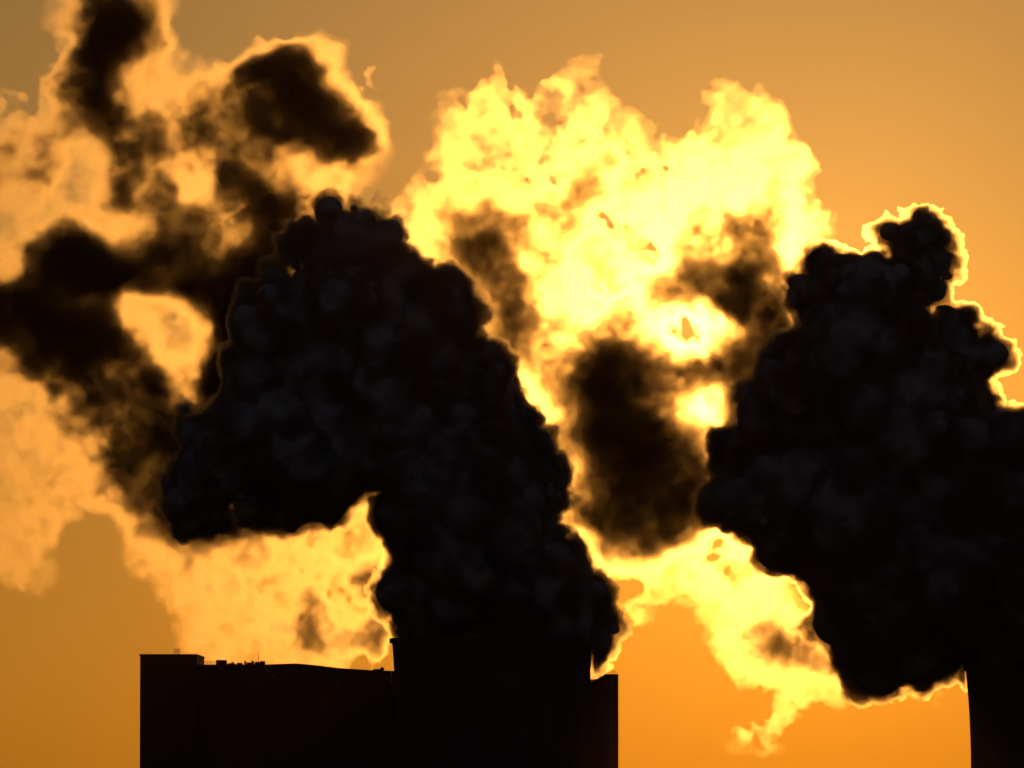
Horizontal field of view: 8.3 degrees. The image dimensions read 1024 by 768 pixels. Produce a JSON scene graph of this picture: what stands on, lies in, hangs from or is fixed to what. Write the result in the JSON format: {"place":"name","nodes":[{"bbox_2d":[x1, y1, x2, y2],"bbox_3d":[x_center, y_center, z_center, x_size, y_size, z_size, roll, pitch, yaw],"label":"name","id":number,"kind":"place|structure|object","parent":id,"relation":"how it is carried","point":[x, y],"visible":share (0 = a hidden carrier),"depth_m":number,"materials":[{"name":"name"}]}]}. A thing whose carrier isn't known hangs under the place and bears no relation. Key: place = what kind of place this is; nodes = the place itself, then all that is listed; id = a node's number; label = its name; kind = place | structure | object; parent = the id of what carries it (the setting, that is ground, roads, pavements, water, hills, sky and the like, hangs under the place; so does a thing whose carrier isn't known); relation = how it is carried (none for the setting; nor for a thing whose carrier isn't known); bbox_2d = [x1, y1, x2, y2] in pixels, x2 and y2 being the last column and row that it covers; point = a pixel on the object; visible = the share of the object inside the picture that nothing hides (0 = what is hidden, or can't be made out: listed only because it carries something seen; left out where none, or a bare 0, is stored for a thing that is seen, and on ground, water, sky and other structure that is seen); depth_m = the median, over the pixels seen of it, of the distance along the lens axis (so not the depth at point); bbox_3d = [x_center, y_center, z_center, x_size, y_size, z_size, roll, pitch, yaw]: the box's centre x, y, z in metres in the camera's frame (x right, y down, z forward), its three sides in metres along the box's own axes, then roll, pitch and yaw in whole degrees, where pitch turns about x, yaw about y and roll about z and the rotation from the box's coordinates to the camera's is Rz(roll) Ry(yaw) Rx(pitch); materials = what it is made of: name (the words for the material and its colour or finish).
{"place":"outdoors","nodes":[
{"label":"outdoors","id":0,"kind":"place"},
{"bbox_2d":[0,0,1023,767],"label":"sky","id":1,"kind":"structure","parent":0,"point":[626,196],"materials":[{"name":"orange"}]},
{"bbox_3d":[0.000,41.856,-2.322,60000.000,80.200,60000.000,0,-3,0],"label":"ground","id":2,"kind":"structure","parent":0,"visible":0},
{"bbox_2d":[267,663,394,683],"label":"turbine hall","id":3,"kind":"structure","parent":2,"relation":"on","point":[294,673],"depth_m":2610.02,"materials":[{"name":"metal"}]},
{"bbox_2d":[139,649,617,767],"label":"boiler house","id":4,"kind":"structure","parent":2,"relation":"on","point":[196,711],"depth_m":2547.61,"materials":[{"name":"metal"}]},
{"bbox_2d":[389,636,594,767],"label":"cooling tower","id":5,"kind":"structure","parent":2,"relation":"on","point":[492,702],"depth_m":2467.59,"materials":[{"name":"concrete"}]},
{"bbox_2d":[165,197,619,662],"bbox_3d":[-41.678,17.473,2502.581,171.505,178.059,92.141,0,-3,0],"label":"steam plume","id":6,"kind":"object","parent":5,"relation":"on","point":[364,361],"visible":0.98,"depth_m":2483.18,"materials":[{"name":"black"}]},
{"bbox_2d":[963,665,1023,767],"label":"cooling tower","id":7,"kind":"structure","parent":2,"relation":"on","point":[996,703],"depth_m":3029.30,"materials":[{"name":"concrete"}]},
{"bbox_2d":[700,212,1023,694],"bbox_3d":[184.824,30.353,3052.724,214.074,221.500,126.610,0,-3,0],"label":"steam plume","id":8,"kind":"object","parent":7,"relation":"on","point":[869,490],"visible":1,"depth_m":3031.39,"materials":[{"name":"black"}]}
]}

